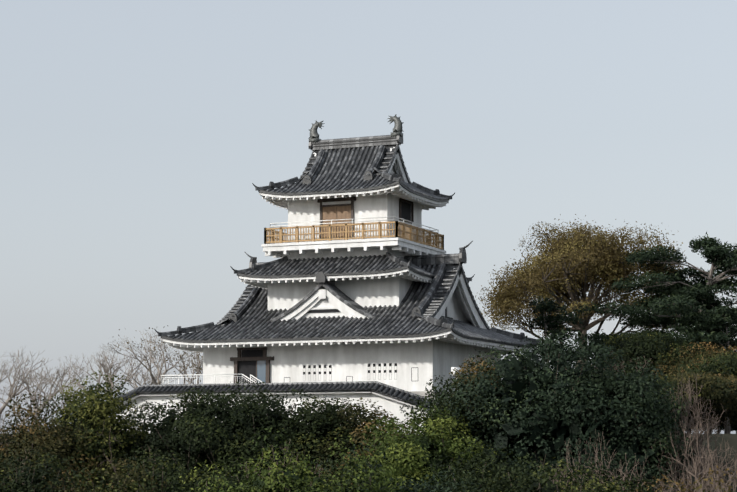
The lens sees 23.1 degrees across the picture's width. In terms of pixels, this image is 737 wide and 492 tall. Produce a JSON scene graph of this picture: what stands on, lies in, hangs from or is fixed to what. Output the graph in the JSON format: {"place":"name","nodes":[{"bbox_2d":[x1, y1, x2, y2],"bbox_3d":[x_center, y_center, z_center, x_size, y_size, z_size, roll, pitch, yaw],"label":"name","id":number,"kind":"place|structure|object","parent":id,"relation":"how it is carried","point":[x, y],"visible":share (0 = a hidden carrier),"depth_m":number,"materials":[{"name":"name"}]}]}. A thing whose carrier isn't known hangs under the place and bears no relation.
{"place":"outdoors","nodes":[
{"label":"outdoors","id":0,"kind":"place"},
{"bbox_2d":[0,0,736,433],"label":"sky","id":1,"kind":"structure","parent":0,"point":[136,136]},
{"bbox_2d":[1,434,736,491],"bbox_3d":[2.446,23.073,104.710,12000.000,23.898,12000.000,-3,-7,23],"label":"ground","id":2,"kind":"structure","parent":0,"point":[731,439],"depth_m":86.18,"materials":[{"name":"brown soil"}]},
{"bbox_2d":[0,409,33,452],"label":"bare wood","id":3,"kind":"object","parent":2,"relation":"on","point":[4,429],"visible":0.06,"depth_m":78.93,"materials":[{"name":"grey plant"}]},
{"bbox_2d":[0,348,62,419],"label":"bare wood","id":4,"kind":"object","parent":2,"relation":"on","point":[17,371],"visible":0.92,"depth_m":102.12,"materials":[{"name":"grey plant"}]},
{"bbox_2d":[0,387,68,426],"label":"bare wood","id":5,"kind":"object","parent":2,"relation":"on","point":[34,401],"visible":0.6,"depth_m":91.92,"materials":[{"name":"grey plant"}]},
{"bbox_2d":[0,373,72,424],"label":"bare wood","id":6,"kind":"object","parent":2,"relation":"on","point":[21,392],"visible":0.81,"depth_m":97.25,"materials":[{"name":"grey plant"}]},
{"bbox_2d":[2,448,73,490],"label":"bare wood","id":7,"kind":"object","parent":2,"relation":"on","point":[29,471],"visible":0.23,"depth_m":72.75,"materials":[{"name":"brown plant"}]},
{"bbox_2d":[0,447,89,491],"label":"shrub","id":8,"kind":"object","parent":2,"relation":"on","point":[12,485],"depth_m":70.14,"materials":[{"name":"green plant"}]},
{"bbox_2d":[18,354,93,423],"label":"bare wood","id":9,"kind":"object","parent":2,"relation":"on","point":[53,395],"visible":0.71,"depth_m":108.89,"materials":[{"name":"grey plant"}]},
{"bbox_2d":[0,391,114,491],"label":"shrub","id":10,"kind":"object","parent":2,"relation":"on","point":[35,435],"depth_m":76.81,"materials":[{"name":"green plant"}]},
{"bbox_2d":[26,367,121,410],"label":"bare wood","id":11,"kind":"object","parent":2,"relation":"on","point":[46,378],"visible":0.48,"depth_m":100.33,"materials":[{"name":"grey plant"}]},
{"bbox_2d":[29,370,154,490],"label":"shrub","id":12,"kind":"object","parent":2,"relation":"on","point":[87,411],"depth_m":79.06,"materials":[{"name":"green plant"}]},
{"bbox_2d":[32,455,166,491],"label":"shrub","id":13,"kind":"object","parent":2,"relation":"on","point":[127,479],"depth_m":69.29,"materials":[{"name":"green plant"}]},
{"bbox_2d":[62,344,156,399],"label":"bare wood","id":14,"kind":"object","parent":2,"relation":"on","point":[107,368],"visible":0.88,"depth_m":104.30,"materials":[{"name":"grey plant"}]},
{"bbox_2d":[95,426,170,488],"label":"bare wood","id":15,"kind":"object","parent":2,"relation":"on","point":[123,459],"visible":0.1,"depth_m":77.34,"materials":[{"name":"brown plant"}]},
{"bbox_2d":[49,444,218,491],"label":"shrub","id":16,"kind":"object","parent":2,"relation":"on","point":[169,480],"depth_m":69.89,"materials":[{"name":"green plant"}]},
{"bbox_2d":[111,360,180,388],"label":"bare wood","id":17,"kind":"object","parent":2,"relation":"on","point":[135,376],"visible":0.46,"depth_m":115.21,"materials":[{"name":"grey plant"}]},
{"bbox_2d":[102,325,202,384],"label":"bare tree","id":18,"kind":"object","parent":2,"relation":"on","point":[157,382],"depth_m":106.53,"materials":[{"name":"grey plant"}]},
{"bbox_2d":[108,386,261,490],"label":"shrub","id":19,"kind":"object","parent":2,"relation":"on","point":[163,425],"depth_m":78.55,"materials":[{"name":"green plant"}]},
{"bbox_2d":[171,351,202,383],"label":"bare tree","id":20,"kind":"object","parent":2,"relation":"on","point":[188,381],"depth_m":112.74,"materials":[{"name":"grey plant"}]},
{"bbox_2d":[163,457,293,491],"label":"shrub","id":21,"kind":"object","parent":2,"relation":"on","point":[225,480],"depth_m":69.55,"materials":[{"name":"green plant"}]},
{"bbox_2d":[158,379,345,489],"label":"shrub","id":22,"kind":"object","parent":2,"relation":"on","point":[243,410],"depth_m":78.78,"materials":[{"name":"green plant"}]},
{"bbox_2d":[240,454,287,489],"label":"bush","id":23,"kind":"object","parent":2,"relation":"on","point":[260,472],"visible":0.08,"depth_m":73.06,"materials":[{"name":"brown plant"}]},
{"bbox_2d":[179,428,404,491],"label":"shrub","id":24,"kind":"object","parent":2,"relation":"on","point":[300,482],"depth_m":67.60,"materials":[{"name":"green plant"}]},
{"bbox_2d":[270,439,322,491],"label":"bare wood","id":25,"kind":"object","parent":2,"relation":"on","point":[293,463],"visible":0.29,"depth_m":74.54,"materials":[{"name":"brown plant"}]},
{"bbox_2d":[256,395,376,491],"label":"shrub","id":26,"kind":"object","parent":2,"relation":"on","point":[325,427],"depth_m":78.69,"materials":[{"name":"green plant"}]},
{"bbox_2d":[109,147,537,433],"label":"castle walls","id":27,"kind":"structure","parent":2,"relation":"on","point":[438,354],"depth_m":95.56,"materials":[{"name":"white paint"}]},
{"bbox_2d":[257,360,265,382],"bbox_3d":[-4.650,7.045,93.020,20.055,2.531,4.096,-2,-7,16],"label":"glass","id":28,"kind":"object","parent":27,"relation":"part of","point":[261,370],"visible":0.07,"depth_m":95.44,"materials":[{"name":"blue glass"}]},
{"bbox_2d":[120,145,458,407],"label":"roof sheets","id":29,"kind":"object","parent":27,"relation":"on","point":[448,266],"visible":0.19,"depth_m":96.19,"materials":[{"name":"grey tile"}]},
{"bbox_2d":[161,216,460,384],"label":"white rails","id":30,"kind":"object","parent":27,"relation":"attached to","point":[172,377],"visible":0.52,"depth_m":95.75,"materials":[{"name":"white"}]},
{"bbox_2d":[230,197,413,382],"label":"dark wood frames","id":31,"kind":"structure","parent":27,"relation":"attached to","point":[264,349],"depth_m":96.08,"materials":[{"name":"brown wood"}]},
{"bbox_2d":[104,135,543,406],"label":"roof","id":32,"kind":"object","parent":27,"relation":"on","point":[467,330],"visible":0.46,"depth_m":96.28,"materials":[{"name":"grey tile"}]},
{"bbox_2d":[308,114,403,142],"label":"roof ornaments","id":33,"kind":"object","parent":32,"relation":"on","point":[314,134],"visible":1,"depth_m":99.81},
{"bbox_2d":[322,205,350,237],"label":"door panels","id":34,"kind":"object","parent":27,"relation":"attached to","point":[334,213],"visible":0.75,"depth_m":97.71,"materials":[{"name":"brown wood"}]},
{"bbox_2d":[238,201,452,382],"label":"window openings","id":35,"kind":"object","parent":27,"relation":"in","point":[247,368],"visible":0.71,"depth_m":95.80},
{"bbox_2d":[305,363,396,380],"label":"slot window","id":36,"kind":"structure","parent":27,"relation":"attached to","point":[331,373],"depth_m":93.83,"materials":[{"name":"grey paint"}]},
{"bbox_2d":[264,221,443,249],"bbox_3d":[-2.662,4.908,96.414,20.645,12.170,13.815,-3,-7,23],"label":"balcony railing","id":37,"kind":"object","parent":27,"relation":"attached to","point":[405,231],"visible":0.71,"depth_m":97.14,"materials":[{"name":"brown wood"}]},
{"bbox_2d":[318,448,396,491],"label":"shrub","id":38,"kind":"object","parent":2,"relation":"on","point":[333,471],"depth_m":67.31,"materials":[{"name":"green plant"}]},
{"bbox_2d":[311,397,417,490],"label":"shrub","id":39,"kind":"object","parent":2,"relation":"on","point":[374,414],"depth_m":78.09,"materials":[{"name":"green plant"}]},
{"bbox_2d":[307,440,494,491],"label":"shrub","id":40,"kind":"object","parent":2,"relation":"on","point":[414,487],"depth_m":69.27,"materials":[{"name":"green plant"}]},
{"bbox_2d":[333,403,498,491],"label":"shrub","id":41,"kind":"object","parent":2,"relation":"on","point":[416,464],"depth_m":75.76,"materials":[{"name":"green plant"}]},
{"bbox_2d":[408,391,453,410],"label":"stone base","id":42,"kind":"object","parent":2,"relation":"on","point":[420,393],"depth_m":91.64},
{"bbox_2d":[400,375,529,476],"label":"shrub","id":43,"kind":"object","parent":2,"relation":"on","point":[441,408],"depth_m":79.50,"materials":[{"name":"green plant"}]},
{"bbox_2d":[416,444,537,491],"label":"shrub","id":44,"kind":"object","parent":2,"relation":"on","point":[469,467],"depth_m":71.61,"materials":[{"name":"green plant"}]},
{"bbox_2d":[447,355,532,452],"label":"tree","id":45,"kind":"object","parent":2,"relation":"on","point":[472,369],"depth_m":81.74,"materials":[{"name":"plant"}]},
{"bbox_2d":[443,448,654,491],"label":"bush","id":46,"kind":"object","parent":2,"relation":"on","point":[550,485],"depth_m":67.43,"materials":[{"name":"green plant"}]},
{"bbox_2d":[421,329,682,490],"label":"bush","id":47,"kind":"object","parent":2,"relation":"on","point":[514,390],"depth_m":78.33,"materials":[{"name":"green plant"}]},
{"bbox_2d":[537,455,574,490],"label":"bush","id":48,"kind":"object","parent":2,"relation":"on","point":[557,474],"visible":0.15,"depth_m":75.70,"materials":[{"name":"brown plant"}]},
{"bbox_2d":[523,293,593,373],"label":"tree","id":49,"kind":"object","parent":2,"relation":"on","point":[541,307],"depth_m":102.37,"materials":[{"name":"green plant"}]},
{"bbox_2d":[475,221,655,363],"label":"tree","id":50,"kind":"object","parent":2,"relation":"on","point":[559,261],"depth_m":113.41,"materials":[{"name":"plant"}]},
{"bbox_2d":[494,464,654,491],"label":"shrub","id":51,"kind":"object","parent":2,"relation":"on","point":[612,484],"visible":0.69,"depth_m":67.67,"materials":[{"name":"green plant"}]},
{"bbox_2d":[479,214,690,369],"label":"tree","id":52,"kind":"object","parent":2,"relation":"on","point":[502,294],"depth_m":115.25,"materials":[{"name":"plant"}]},
{"bbox_2d":[553,433,624,488],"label":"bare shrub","id":53,"kind":"object","parent":2,"relation":"on","point":[566,457],"visible":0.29,"depth_m":71.11,"materials":[{"name":"brown plant"}]},
{"bbox_2d":[545,429,655,490],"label":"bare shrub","id":54,"kind":"object","parent":2,"relation":"on","point":[601,463],"visible":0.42,"depth_m":76.26,"materials":[{"name":"brown plant"}]},
{"bbox_2d":[571,353,659,378],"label":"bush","id":55,"kind":"object","parent":2,"relation":"on","point":[632,364],"visible":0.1,"depth_m":100.87,"materials":[{"name":"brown plant"}]},
{"bbox_2d":[563,356,697,491],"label":"bush","id":56,"kind":"object","parent":2,"relation":"on","point":[618,443],"depth_m":77.98,"materials":[{"name":"green plant"}]},
{"bbox_2d":[532,232,736,431],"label":"pine","id":57,"kind":"object","parent":2,"relation":"on","point":[680,295],"depth_m":109.03,"materials":[{"name":"green plant"}]},
{"bbox_2d":[583,326,707,378],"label":"tree","id":58,"kind":"object","parent":2,"relation":"on","point":[646,347],"depth_m":102.34,"materials":[{"name":"green plant"}]},
{"bbox_2d":[585,452,718,491],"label":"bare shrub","id":59,"kind":"object","parent":2,"relation":"on","point":[620,470],"visible":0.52,"depth_m":73.02,"materials":[{"name":"brown plant"}]},
{"bbox_2d":[642,396,678,482],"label":"bare wood","id":60,"kind":"object","parent":2,"relation":"on","point":[667,464],"visible":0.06,"depth_m":78.31,"materials":[{"name":"brown plant"}]},
{"bbox_2d":[628,375,736,417],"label":"shrub","id":61,"kind":"object","parent":2,"relation":"on","point":[677,391],"visible":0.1,"depth_m":87.73,"materials":[{"name":"green plant"}]},
{"bbox_2d":[649,397,719,491],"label":"bare wood","id":62,"kind":"object","parent":2,"relation":"on","point":[695,446],"visible":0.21,"depth_m":78.70,"materials":[{"name":"brown plant"}]},
{"bbox_2d":[633,465,736,491],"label":"bush","id":63,"kind":"object","parent":2,"relation":"on","point":[694,488],"depth_m":66.89,"materials":[{"name":"green plant"}]},
{"bbox_2d":[659,413,724,491],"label":"bare wood","id":64,"kind":"object","parent":2,"relation":"on","point":[684,476],"visible":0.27,"depth_m":77.72,"materials":[{"name":"brown plant"}]},
{"bbox_2d":[649,342,736,430],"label":"tree","id":65,"kind":"object","parent":2,"relation":"on","point":[713,350],"depth_m":101.35,"materials":[{"name":"green plant"}]},
{"bbox_2d":[659,444,728,491],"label":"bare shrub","id":66,"kind":"object","parent":2,"relation":"on","point":[703,473],"visible":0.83,"depth_m":72.29,"materials":[{"name":"brown plant"}]},
{"bbox_2d":[663,378,725,481],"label":"bare wood","id":67,"kind":"object","parent":2,"relation":"on","point":[689,399],"visible":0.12,"depth_m":81.22,"materials":[{"name":"brown plant"}]},
{"bbox_2d":[653,417,736,491],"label":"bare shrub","id":68,"kind":"object","parent":2,"relation":"on","point":[707,456],"visible":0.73,"depth_m":74.65,"materials":[{"name":"brown plant"}]},
{"bbox_2d":[658,369,736,433],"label":"tree","id":69,"kind":"object","parent":2,"relation":"on","point":[730,398],"depth_m":88.19,"materials":[{"name":"green plant"}]},
{"bbox_2d":[662,373,736,490],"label":"bare wood","id":70,"kind":"object","parent":2,"relation":"on","point":[704,435],"visible":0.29,"depth_m":81.19,"materials":[{"name":"brown plant"}]},
{"bbox_2d":[670,350,736,378],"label":"bush","id":71,"kind":"object","parent":2,"relation":"on","point":[723,362],"depth_m":93.94,"materials":[{"name":"green plant"}]},
{"bbox_2d":[676,417,736,433],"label":"bush","id":72,"kind":"object","parent":2,"relation":"on","point":[718,425],"depth_m":110.70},
{"bbox_2d":[685,305,736,433],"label":"tree","id":73,"kind":"object","parent":2,"relation":"on","point":[715,317],"depth_m":105.33,"materials":[{"name":"green plant"}]},
{"bbox_2d":[699,449,736,491],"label":"bare wood","id":74,"kind":"object","parent":2,"relation":"on","point":[730,480],"visible":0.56,"depth_m":72.46,"materials":[{"name":"brown plant"}]},
{"bbox_2d":[685,421,736,433],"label":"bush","id":75,"kind":"object","parent":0,"point":[722,426],"depth_m":126.35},
{"bbox_2d":[720,424,736,433],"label":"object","id":76,"kind":"object","parent":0,"point":[734,428],"depth_m":130.39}
]}

